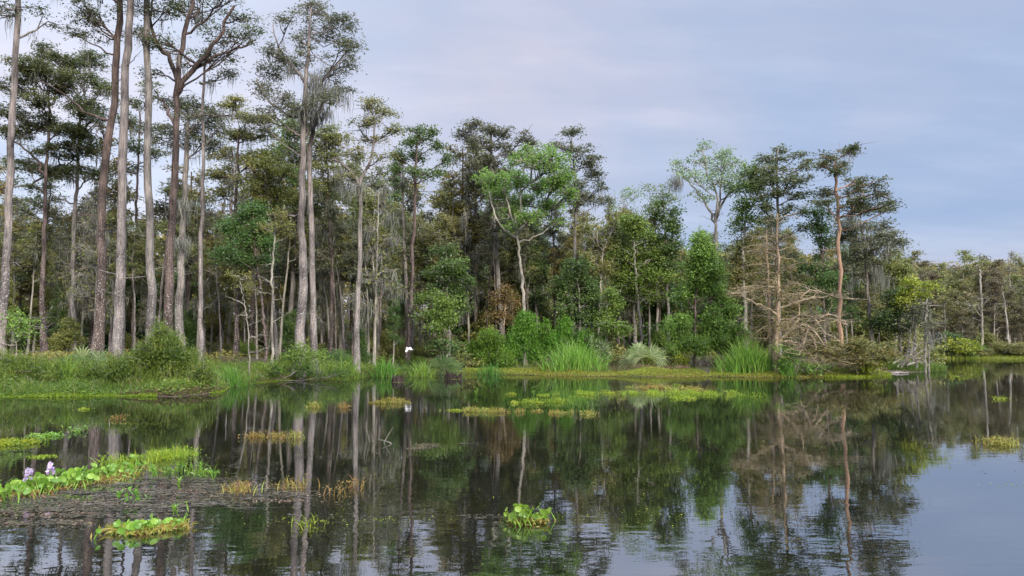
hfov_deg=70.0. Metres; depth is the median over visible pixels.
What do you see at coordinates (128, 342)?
understorey bush
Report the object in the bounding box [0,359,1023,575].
water
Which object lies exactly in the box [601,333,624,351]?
understorey bush
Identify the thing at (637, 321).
understorey bush
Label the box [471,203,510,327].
slim tree
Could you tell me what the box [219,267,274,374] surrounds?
broadleaf tree
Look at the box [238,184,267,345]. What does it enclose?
slim tree
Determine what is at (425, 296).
cypress tree
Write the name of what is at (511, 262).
slim tree
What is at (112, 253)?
cypress tree
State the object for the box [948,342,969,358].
understorey bush
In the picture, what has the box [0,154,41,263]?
cypress tree
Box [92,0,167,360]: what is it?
cypress tree
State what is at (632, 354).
palmetto
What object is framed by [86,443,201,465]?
floating weed
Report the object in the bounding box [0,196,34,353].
slim tree
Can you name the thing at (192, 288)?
cypress tree
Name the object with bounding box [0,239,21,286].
slim tree
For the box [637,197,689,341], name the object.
broadleaf tree
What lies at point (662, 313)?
understorey bush
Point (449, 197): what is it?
slim tree
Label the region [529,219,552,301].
broadleaf tree
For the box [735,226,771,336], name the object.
broadleaf tree
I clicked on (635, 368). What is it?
dead stems
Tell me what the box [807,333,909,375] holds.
drooping bush
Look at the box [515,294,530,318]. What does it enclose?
cypress tree
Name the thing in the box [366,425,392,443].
dead branch
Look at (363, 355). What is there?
understorey bush
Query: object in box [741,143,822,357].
cypress tree
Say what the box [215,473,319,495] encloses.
floating weed
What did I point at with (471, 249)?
slim tree
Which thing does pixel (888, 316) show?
broadleaf tree
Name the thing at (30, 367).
vine mound
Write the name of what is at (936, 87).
sky
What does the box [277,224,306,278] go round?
slim tree
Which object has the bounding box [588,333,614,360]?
trailing bush
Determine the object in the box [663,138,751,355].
broadleaf tree
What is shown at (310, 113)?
cypress tree
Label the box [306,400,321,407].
floating weed
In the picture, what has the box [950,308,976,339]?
cypress tree
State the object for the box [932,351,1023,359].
waterside weed
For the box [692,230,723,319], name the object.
broadleaf tree
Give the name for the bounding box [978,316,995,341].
cypress tree
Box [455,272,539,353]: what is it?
understorey bush
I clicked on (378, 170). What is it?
cypress tree
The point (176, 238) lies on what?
cypress tree
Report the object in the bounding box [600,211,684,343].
broadleaf tree
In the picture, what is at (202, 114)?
cypress tree
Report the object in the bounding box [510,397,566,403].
floating weed
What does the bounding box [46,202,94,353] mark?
bare tree
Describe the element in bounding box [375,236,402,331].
slim tree
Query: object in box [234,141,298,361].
broadleaf tree
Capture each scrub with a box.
[452,348,484,367]
[609,343,678,365]
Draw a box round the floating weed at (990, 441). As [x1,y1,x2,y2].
[972,432,1023,447]
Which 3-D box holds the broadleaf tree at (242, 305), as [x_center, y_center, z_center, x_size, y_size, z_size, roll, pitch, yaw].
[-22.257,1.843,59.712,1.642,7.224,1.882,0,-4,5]
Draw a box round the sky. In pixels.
[0,0,1023,331]
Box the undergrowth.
[890,287,1023,345]
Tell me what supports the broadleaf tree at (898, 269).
on the ground at (705, 368)
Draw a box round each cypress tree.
[0,0,99,359]
[0,37,95,352]
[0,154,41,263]
[0,166,21,233]
[0,218,29,285]
[0,223,39,333]
[4,47,120,353]
[10,267,49,348]
[11,211,42,350]
[13,174,83,337]
[15,267,38,347]
[37,0,150,360]
[38,204,75,306]
[55,122,145,352]
[86,214,126,296]
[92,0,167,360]
[108,227,141,348]
[109,78,171,349]
[123,0,186,345]
[124,0,275,337]
[125,295,139,346]
[141,219,162,283]
[143,93,232,347]
[155,265,175,327]
[156,188,211,282]
[157,160,226,344]
[167,48,255,364]
[173,262,198,300]
[186,222,231,351]
[192,94,283,356]
[210,159,252,318]
[215,202,233,350]
[218,263,251,292]
[221,157,293,341]
[239,0,368,377]
[250,266,282,341]
[253,98,357,345]
[295,121,362,354]
[298,187,355,343]
[308,213,356,351]
[322,93,411,372]
[333,154,392,349]
[334,193,369,349]
[341,164,393,268]
[351,197,393,353]
[357,200,410,353]
[381,156,428,354]
[386,232,432,350]
[408,208,431,331]
[415,268,430,342]
[416,209,453,287]
[426,144,499,340]
[431,143,513,329]
[435,180,473,351]
[449,116,541,337]
[477,199,515,267]
[479,232,519,335]
[485,208,548,310]
[511,213,547,310]
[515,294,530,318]
[544,248,565,353]
[547,124,621,332]
[553,222,594,330]
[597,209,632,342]
[597,271,610,326]
[651,279,679,330]
[671,251,689,312]
[684,288,699,328]
[693,231,737,284]
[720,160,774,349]
[725,243,737,269]
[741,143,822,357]
[748,214,796,349]
[756,205,813,323]
[785,256,812,348]
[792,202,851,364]
[802,140,906,367]
[802,271,822,311]
[812,238,845,294]
[826,216,918,359]
[828,246,864,343]
[849,248,885,338]
[859,275,885,343]
[893,254,918,284]
[894,248,934,301]
[908,273,939,344]
[910,259,932,332]
[919,269,943,348]
[922,262,955,311]
[923,274,960,330]
[930,270,956,336]
[943,265,971,333]
[946,269,974,333]
[948,263,978,334]
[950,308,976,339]
[953,250,989,310]
[956,264,1000,328]
[970,260,1009,329]
[972,276,1015,337]
[975,253,1008,303]
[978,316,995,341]
[980,267,1016,341]
[987,288,1022,343]
[997,273,1023,343]
[1000,257,1023,310]
[1009,305,1023,341]
[1015,283,1023,329]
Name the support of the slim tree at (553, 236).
on the ground at (705, 368)
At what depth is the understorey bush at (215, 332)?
57.62 m
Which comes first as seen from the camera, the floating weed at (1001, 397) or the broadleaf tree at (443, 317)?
the floating weed at (1001, 397)
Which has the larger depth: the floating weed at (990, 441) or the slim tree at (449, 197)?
the slim tree at (449, 197)
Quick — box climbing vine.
[271,339,334,379]
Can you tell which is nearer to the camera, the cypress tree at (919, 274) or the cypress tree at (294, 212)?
the cypress tree at (294, 212)
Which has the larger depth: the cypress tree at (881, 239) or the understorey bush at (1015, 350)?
the understorey bush at (1015, 350)
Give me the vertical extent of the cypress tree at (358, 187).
16.877 m
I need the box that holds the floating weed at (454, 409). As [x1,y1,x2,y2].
[439,408,463,410]
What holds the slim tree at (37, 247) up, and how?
on the ground at (705, 368)
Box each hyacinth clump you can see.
[0,454,161,502]
[90,501,196,538]
[500,503,555,526]
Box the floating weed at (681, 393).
[538,380,771,401]
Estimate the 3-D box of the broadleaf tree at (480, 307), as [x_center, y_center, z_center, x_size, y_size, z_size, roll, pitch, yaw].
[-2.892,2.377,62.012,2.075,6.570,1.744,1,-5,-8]
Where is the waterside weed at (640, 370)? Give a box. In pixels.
[396,365,801,377]
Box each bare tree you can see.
[0,178,20,255]
[31,229,80,353]
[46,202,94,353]
[56,189,114,346]
[59,189,128,324]
[59,208,95,333]
[68,181,131,319]
[83,271,93,334]
[130,250,157,332]
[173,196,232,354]
[191,228,241,353]
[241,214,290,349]
[278,211,336,351]
[281,175,327,340]
[293,210,348,342]
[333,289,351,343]
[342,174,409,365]
[345,222,388,352]
[359,289,371,350]
[415,224,453,336]
[452,204,487,342]
[461,211,493,332]
[485,232,521,310]
[576,236,602,327]
[593,196,628,345]
[606,199,636,347]
[618,244,640,342]
[917,279,947,331]
[955,295,989,339]
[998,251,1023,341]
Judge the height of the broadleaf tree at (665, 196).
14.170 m
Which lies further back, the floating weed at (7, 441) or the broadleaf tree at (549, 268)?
the broadleaf tree at (549, 268)
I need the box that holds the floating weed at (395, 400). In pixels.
[368,396,410,403]
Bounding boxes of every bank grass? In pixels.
[0,354,426,393]
[403,360,895,372]
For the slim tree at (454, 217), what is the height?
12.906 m
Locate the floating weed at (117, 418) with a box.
[104,414,129,419]
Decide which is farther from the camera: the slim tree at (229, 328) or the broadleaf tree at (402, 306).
the broadleaf tree at (402, 306)
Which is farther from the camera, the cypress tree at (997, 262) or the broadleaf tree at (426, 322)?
the cypress tree at (997, 262)
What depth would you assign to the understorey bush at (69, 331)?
47.30 m
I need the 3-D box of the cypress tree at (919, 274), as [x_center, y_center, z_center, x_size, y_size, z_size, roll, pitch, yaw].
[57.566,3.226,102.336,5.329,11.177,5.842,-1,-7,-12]
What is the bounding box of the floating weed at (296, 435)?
[285,428,304,438]
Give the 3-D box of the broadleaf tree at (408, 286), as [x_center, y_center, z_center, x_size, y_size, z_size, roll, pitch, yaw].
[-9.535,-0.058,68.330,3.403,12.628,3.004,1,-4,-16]
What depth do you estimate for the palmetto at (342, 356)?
42.47 m
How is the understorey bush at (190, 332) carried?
on the ground at (705, 368)
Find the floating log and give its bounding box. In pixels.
[891,371,908,373]
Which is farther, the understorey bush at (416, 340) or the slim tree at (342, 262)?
the understorey bush at (416, 340)
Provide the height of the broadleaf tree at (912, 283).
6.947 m
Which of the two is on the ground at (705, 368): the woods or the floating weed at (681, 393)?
the woods
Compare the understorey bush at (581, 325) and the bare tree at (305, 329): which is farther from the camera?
the understorey bush at (581, 325)
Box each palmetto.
[53,345,109,367]
[318,347,352,366]
[400,354,466,374]
[618,341,667,367]
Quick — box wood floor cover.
[7,347,837,364]
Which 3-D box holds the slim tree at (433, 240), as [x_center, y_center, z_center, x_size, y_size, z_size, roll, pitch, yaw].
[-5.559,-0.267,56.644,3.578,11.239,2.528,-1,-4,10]
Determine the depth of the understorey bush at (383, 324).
63.08 m
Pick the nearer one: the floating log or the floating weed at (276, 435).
the floating weed at (276, 435)
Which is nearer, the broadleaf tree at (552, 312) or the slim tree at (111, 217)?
the slim tree at (111, 217)
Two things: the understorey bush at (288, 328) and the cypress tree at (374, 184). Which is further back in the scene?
the cypress tree at (374, 184)
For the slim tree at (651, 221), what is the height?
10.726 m
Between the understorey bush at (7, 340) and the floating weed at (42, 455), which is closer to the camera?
the floating weed at (42, 455)
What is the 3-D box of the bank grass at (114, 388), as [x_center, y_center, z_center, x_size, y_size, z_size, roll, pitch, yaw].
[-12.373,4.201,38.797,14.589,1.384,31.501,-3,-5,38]
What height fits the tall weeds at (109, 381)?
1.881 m
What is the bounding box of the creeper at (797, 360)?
[771,340,827,377]
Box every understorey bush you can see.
[6,327,37,349]
[7,294,27,347]
[7,298,89,349]
[7,334,31,353]
[25,275,125,352]
[30,316,90,355]
[80,260,193,350]
[124,332,141,351]
[173,309,210,351]
[184,292,232,347]
[194,306,273,352]
[206,342,233,355]
[230,339,261,356]
[254,316,280,346]
[263,309,306,354]
[264,318,334,351]
[293,335,327,355]
[317,310,344,349]
[317,318,369,350]
[344,328,376,363]
[360,310,390,352]
[365,327,405,364]
[369,323,424,351]
[397,318,431,346]
[410,342,424,356]
[421,333,462,357]
[431,270,489,352]
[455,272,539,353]
[470,294,560,342]
[531,294,558,330]
[550,304,605,335]
[590,319,639,349]
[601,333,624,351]
[620,281,693,349]
[632,313,666,345]
[643,329,667,351]
[696,295,706,329]
[724,292,766,348]
[740,289,774,347]
[747,311,817,349]
[782,328,803,357]
[804,297,864,345]
[804,334,837,351]
[822,283,937,360]
[874,313,950,364]
[933,330,978,358]
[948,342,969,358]
[968,339,993,354]
[973,348,996,355]
[974,331,1006,354]
[986,342,1023,357]
[999,342,1023,356]
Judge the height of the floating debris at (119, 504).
0.029 m
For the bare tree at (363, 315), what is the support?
on the ground at (705, 368)
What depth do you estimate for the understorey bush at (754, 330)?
60.69 m
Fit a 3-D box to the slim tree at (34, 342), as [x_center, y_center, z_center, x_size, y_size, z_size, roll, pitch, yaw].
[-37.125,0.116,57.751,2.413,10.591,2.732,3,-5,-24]
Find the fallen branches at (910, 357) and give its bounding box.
[893,341,932,367]
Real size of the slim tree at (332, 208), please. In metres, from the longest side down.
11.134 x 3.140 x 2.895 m
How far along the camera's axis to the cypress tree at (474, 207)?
60.93 m
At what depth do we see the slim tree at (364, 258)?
51.22 m
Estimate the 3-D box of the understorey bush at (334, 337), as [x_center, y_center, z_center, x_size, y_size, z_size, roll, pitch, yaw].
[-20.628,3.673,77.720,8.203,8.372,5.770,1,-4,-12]
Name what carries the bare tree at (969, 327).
on the ground at (705, 368)
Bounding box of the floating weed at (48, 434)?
[24,425,87,438]
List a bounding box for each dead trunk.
[960,269,994,345]
[995,292,1015,355]
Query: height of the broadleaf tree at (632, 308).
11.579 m
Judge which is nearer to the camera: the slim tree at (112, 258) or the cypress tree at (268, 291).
the slim tree at (112, 258)
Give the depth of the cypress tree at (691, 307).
56.64 m
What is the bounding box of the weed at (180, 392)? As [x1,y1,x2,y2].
[118,370,371,396]
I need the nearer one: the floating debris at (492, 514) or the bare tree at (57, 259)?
the floating debris at (492, 514)
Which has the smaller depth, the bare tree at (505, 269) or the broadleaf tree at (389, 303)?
the bare tree at (505, 269)
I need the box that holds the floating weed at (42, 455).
[26,454,57,458]
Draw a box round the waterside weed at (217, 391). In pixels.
[210,372,404,393]
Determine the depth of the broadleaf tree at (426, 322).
57.01 m
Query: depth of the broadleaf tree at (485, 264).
72.30 m
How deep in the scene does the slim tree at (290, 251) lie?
52.84 m
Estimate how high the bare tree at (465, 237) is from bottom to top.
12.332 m
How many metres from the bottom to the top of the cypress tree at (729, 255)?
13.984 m
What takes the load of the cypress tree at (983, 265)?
on the ground at (705, 368)
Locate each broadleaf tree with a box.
[0,260,19,323]
[0,306,52,359]
[21,234,64,334]
[46,283,68,336]
[105,288,125,333]
[173,259,198,318]
[191,259,226,354]
[192,299,207,340]
[203,198,286,367]
[211,263,235,344]
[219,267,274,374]
[227,280,248,344]
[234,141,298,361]
[251,105,306,339]
[252,205,300,372]
[278,258,297,353]
[307,285,325,311]
[308,278,345,347]
[375,197,404,307]
[382,123,458,361]
[384,170,418,295]
[385,290,405,364]
[391,230,425,335]
[393,279,411,336]
[406,287,469,361]
[418,240,476,360]
[419,258,441,336]
[469,141,580,364]
[470,283,486,330]
[473,206,489,309]
[477,281,521,336]
[505,286,518,327]
[508,210,550,326]
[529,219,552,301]
[548,253,604,353]
[549,249,571,352]
[550,229,571,309]
[565,205,607,331]
[572,207,626,356]
[581,247,601,332]
[589,284,636,356]
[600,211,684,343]
[604,185,644,350]
[608,207,656,348]
[633,179,684,330]
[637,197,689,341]
[640,283,661,326]
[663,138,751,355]
[665,225,748,366]
[681,228,716,318]
[683,271,704,324]
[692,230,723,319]
[720,234,785,340]
[731,258,756,326]
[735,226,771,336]
[780,270,790,321]
[781,226,807,349]
[781,255,813,348]
[803,247,842,346]
[829,257,836,311]
[833,229,867,333]
[834,243,863,339]
[857,286,934,362]
[874,247,919,359]
[890,273,950,370]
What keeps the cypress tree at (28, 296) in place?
on the ground at (705, 368)
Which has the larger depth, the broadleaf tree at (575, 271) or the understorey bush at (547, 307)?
the understorey bush at (547, 307)
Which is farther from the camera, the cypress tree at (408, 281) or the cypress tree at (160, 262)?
the cypress tree at (408, 281)
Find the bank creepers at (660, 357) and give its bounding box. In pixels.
[427,349,857,364]
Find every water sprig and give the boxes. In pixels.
[147,464,157,475]
[170,502,181,515]
[176,475,183,489]
[208,469,217,479]
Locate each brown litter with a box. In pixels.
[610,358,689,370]
[797,361,887,375]
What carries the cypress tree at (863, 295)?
on the ground at (705, 368)
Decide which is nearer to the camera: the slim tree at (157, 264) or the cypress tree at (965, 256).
the slim tree at (157, 264)
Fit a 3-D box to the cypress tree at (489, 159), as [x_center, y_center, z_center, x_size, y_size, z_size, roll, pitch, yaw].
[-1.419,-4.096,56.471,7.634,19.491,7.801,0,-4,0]
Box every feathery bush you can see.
[461,324,516,367]
[501,308,549,365]
[536,318,560,360]
[543,313,578,354]
[571,326,606,359]
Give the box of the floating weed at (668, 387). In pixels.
[625,382,740,391]
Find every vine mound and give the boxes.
[0,346,105,383]
[90,316,221,388]
[244,352,356,381]
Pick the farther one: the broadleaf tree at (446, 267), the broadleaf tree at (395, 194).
the broadleaf tree at (395, 194)
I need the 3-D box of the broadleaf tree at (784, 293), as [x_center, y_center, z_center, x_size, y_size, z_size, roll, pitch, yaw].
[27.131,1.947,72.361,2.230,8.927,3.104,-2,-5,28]
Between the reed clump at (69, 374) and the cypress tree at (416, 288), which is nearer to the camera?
the reed clump at (69, 374)
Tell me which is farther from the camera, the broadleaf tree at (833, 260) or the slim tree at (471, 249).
the broadleaf tree at (833, 260)
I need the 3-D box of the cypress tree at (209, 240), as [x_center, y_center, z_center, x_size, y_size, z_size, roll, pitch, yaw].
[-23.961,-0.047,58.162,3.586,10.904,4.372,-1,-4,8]
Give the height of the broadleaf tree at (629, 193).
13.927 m
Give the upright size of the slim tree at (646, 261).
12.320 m
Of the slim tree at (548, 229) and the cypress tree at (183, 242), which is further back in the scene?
the slim tree at (548, 229)
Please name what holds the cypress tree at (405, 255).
on the ground at (705, 368)
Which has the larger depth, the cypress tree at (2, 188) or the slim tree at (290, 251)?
the cypress tree at (2, 188)
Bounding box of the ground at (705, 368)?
[3,349,1023,396]
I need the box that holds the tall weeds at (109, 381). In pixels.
[0,350,407,392]
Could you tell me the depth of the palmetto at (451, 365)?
45.20 m
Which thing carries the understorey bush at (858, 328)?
on the ground at (705, 368)
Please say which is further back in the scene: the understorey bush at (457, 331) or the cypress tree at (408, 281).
the cypress tree at (408, 281)
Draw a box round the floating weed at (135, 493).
[118,486,154,501]
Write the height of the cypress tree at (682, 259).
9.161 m
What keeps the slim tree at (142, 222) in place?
on the ground at (705, 368)
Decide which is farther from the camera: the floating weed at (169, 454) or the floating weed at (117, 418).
the floating weed at (117, 418)
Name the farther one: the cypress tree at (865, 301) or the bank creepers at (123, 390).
the cypress tree at (865, 301)
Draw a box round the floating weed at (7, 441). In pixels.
[0,436,49,446]
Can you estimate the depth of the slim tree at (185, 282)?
54.51 m
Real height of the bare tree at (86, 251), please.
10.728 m
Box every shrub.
[638,348,655,365]
[674,348,690,364]
[857,355,889,375]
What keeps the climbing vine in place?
attached to the cypress tree at (310, 113)
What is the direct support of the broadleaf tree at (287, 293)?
on the ground at (705, 368)
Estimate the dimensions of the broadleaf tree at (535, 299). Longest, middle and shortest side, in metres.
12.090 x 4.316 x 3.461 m
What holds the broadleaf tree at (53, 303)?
on the ground at (705, 368)
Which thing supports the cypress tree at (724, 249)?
on the ground at (705, 368)
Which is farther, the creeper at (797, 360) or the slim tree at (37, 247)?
the slim tree at (37, 247)
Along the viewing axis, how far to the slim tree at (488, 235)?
58.20 m
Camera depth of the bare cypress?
42.76 m
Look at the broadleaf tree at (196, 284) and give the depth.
64.90 m
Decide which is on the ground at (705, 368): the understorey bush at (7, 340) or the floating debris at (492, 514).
the understorey bush at (7, 340)
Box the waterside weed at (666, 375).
[430,366,833,377]
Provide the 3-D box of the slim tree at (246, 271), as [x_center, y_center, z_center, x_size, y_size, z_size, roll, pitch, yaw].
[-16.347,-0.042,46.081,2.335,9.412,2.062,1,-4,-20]
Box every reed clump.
[42,351,85,381]
[212,360,255,386]
[324,353,374,378]
[364,351,405,376]
[401,358,437,377]
[465,358,509,374]
[530,335,616,372]
[705,333,786,374]
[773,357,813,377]
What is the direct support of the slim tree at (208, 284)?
on the ground at (705, 368)
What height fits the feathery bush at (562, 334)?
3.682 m
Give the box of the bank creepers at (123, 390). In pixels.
[0,365,414,396]
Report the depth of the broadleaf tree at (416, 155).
51.75 m
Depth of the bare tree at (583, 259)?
62.51 m
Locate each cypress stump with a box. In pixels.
[379,374,404,382]
[438,368,461,379]
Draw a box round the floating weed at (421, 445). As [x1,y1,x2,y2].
[406,442,442,449]
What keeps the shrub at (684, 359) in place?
on the ground at (705, 368)
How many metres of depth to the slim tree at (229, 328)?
54.24 m
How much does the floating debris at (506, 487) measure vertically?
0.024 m
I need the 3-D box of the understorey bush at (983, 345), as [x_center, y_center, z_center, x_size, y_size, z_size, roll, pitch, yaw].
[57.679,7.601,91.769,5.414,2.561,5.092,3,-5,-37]
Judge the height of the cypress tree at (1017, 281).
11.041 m
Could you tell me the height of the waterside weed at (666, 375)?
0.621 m
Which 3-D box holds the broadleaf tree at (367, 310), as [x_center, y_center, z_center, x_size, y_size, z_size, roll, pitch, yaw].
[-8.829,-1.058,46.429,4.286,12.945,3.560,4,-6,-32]
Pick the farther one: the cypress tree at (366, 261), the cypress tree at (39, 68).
the cypress tree at (366, 261)
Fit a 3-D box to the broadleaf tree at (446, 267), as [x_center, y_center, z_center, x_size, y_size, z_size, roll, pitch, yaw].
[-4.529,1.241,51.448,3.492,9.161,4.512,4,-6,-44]
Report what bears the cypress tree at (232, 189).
on the ground at (705, 368)
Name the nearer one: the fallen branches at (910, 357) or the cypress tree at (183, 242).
the cypress tree at (183, 242)
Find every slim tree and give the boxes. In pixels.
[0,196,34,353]
[0,235,13,272]
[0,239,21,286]
[10,241,30,290]
[14,197,66,269]
[16,220,59,352]
[27,224,57,352]
[106,176,137,351]
[107,212,136,272]
[107,219,145,350]
[126,216,161,351]
[126,223,162,285]
[140,178,205,252]
[142,185,193,326]
[155,190,206,261]
[163,191,195,310]
[188,216,229,355]
[222,220,256,303]
[222,227,255,355]
[224,215,241,345]
[234,216,272,358]
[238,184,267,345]
[253,234,284,355]
[271,186,319,354]
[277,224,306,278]
[277,227,315,285]
[292,203,335,343]
[307,197,354,363]
[307,209,354,351]
[308,221,340,343]
[335,234,380,360]
[342,184,384,362]
[349,193,395,360]
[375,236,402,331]
[389,179,432,302]
[404,218,431,354]
[415,188,460,336]
[418,212,464,353]
[427,211,464,356]
[436,199,473,334]
[439,180,471,352]
[453,217,479,323]
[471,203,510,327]
[473,196,512,328]
[477,211,511,329]
[482,195,513,264]
[498,207,537,286]
[506,228,536,311]
[535,200,576,351]
[539,208,569,268]
[578,230,597,331]
[637,216,666,349]
[638,204,670,343]
[702,235,728,327]
[895,302,934,367]
[902,298,947,372]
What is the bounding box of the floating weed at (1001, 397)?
[992,396,1016,399]
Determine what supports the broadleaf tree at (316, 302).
on the ground at (705, 368)
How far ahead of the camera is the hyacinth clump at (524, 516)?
8.10 m
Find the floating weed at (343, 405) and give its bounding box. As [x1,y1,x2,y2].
[335,399,351,408]
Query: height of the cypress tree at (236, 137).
17.590 m
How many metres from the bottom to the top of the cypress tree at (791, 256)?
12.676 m
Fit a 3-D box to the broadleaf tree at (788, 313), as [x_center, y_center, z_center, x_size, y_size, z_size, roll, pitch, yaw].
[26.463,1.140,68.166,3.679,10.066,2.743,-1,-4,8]
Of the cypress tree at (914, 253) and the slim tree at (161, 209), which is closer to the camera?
the slim tree at (161, 209)
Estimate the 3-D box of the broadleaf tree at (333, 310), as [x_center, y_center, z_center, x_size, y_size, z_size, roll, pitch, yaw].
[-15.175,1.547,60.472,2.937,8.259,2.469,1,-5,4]
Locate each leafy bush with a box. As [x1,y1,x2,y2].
[422,335,466,362]
[657,312,750,365]
[937,335,983,358]
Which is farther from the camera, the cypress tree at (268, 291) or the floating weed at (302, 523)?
the cypress tree at (268, 291)
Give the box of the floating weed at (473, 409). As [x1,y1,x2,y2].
[463,405,599,415]
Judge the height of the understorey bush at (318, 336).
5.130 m
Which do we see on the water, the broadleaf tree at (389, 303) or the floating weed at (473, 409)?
the floating weed at (473, 409)
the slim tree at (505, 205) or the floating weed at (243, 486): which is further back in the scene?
the slim tree at (505, 205)
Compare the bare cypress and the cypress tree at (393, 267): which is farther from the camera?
the cypress tree at (393, 267)
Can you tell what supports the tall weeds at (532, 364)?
on the ground at (705, 368)
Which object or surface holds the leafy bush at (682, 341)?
on the ground at (705, 368)
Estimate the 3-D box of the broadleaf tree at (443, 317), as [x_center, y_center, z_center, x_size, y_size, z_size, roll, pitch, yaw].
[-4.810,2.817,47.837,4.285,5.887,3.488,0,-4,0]
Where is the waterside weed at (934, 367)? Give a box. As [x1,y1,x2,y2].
[883,358,947,371]
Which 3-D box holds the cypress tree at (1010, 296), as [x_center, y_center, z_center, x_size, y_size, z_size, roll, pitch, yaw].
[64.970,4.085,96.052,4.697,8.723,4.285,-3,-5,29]
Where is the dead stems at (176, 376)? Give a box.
[0,358,401,394]
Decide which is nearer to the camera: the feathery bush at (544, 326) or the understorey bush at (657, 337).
the feathery bush at (544, 326)
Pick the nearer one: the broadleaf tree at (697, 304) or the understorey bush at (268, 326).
the broadleaf tree at (697, 304)
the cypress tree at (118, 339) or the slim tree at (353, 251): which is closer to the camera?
the cypress tree at (118, 339)
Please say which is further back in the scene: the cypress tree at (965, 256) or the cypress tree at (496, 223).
the cypress tree at (965, 256)
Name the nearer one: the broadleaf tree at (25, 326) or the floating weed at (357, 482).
the floating weed at (357, 482)
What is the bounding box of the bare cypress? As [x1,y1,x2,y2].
[724,207,868,375]
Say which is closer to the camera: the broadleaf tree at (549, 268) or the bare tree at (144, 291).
the bare tree at (144, 291)
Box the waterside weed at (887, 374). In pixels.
[824,367,891,377]
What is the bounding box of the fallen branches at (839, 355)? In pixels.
[800,344,871,367]
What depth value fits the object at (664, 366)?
46.22 m
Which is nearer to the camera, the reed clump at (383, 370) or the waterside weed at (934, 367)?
the reed clump at (383, 370)
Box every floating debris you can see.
[0,475,317,529]
[2,482,330,526]
[9,480,312,516]
[29,394,982,538]
[113,397,1023,526]
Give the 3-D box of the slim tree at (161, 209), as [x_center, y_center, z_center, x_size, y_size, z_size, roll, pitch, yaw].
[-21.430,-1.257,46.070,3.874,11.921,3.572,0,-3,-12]
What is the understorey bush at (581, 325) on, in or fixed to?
on the ground at (705, 368)
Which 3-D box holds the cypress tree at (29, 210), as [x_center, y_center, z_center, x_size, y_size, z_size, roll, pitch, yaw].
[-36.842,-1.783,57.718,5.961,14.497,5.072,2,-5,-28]
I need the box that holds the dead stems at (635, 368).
[417,354,860,371]
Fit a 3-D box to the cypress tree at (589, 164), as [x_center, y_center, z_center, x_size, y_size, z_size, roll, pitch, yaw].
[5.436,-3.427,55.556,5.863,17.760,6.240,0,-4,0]
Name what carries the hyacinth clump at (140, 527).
on the water
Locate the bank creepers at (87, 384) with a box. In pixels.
[0,353,426,394]
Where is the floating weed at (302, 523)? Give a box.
[283,512,328,529]
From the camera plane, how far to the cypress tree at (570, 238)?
56.99 m
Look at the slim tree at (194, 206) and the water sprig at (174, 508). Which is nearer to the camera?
the water sprig at (174, 508)
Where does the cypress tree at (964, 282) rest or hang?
on the ground at (705, 368)
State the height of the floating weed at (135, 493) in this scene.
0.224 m
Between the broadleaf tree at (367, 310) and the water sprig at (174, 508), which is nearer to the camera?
the water sprig at (174, 508)
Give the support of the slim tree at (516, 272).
on the ground at (705, 368)
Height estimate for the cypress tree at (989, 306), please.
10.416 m
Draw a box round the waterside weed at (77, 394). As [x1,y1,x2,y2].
[0,390,157,396]
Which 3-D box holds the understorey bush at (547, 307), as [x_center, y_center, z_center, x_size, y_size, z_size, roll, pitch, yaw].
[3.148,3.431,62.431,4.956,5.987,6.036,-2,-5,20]
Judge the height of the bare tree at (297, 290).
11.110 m
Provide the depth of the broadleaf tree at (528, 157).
49.92 m
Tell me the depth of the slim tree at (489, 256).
55.16 m
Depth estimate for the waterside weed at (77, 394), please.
27.05 m
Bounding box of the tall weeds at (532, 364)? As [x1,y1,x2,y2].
[406,354,893,370]
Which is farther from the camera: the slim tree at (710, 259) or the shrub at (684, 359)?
the slim tree at (710, 259)
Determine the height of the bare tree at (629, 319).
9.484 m
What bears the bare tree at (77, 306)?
on the ground at (705, 368)
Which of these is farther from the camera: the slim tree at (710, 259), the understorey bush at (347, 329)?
the understorey bush at (347, 329)
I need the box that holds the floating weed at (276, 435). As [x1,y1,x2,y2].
[238,430,289,438]
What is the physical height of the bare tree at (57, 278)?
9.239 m
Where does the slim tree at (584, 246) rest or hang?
on the ground at (705, 368)
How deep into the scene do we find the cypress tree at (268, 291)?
53.99 m
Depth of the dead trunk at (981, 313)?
91.80 m
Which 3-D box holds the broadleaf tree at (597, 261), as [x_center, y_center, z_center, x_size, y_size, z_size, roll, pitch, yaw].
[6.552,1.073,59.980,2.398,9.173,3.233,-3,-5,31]
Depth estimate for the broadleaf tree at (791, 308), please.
61.91 m
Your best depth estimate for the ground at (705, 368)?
46.57 m
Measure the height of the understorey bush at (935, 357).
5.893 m
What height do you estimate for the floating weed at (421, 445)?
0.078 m
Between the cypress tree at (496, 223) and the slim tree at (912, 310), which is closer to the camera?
the slim tree at (912, 310)
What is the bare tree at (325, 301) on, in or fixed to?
on the ground at (705, 368)
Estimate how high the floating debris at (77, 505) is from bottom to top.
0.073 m
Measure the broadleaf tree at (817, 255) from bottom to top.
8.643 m
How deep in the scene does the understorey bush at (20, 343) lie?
53.55 m
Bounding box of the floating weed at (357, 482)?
[323,474,365,495]
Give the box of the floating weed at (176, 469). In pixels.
[146,460,225,479]
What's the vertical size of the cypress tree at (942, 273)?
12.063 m
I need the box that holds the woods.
[15,224,1023,346]
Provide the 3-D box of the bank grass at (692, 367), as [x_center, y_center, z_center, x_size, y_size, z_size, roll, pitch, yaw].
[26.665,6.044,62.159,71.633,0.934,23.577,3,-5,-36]
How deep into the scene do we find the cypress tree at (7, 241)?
33.42 m

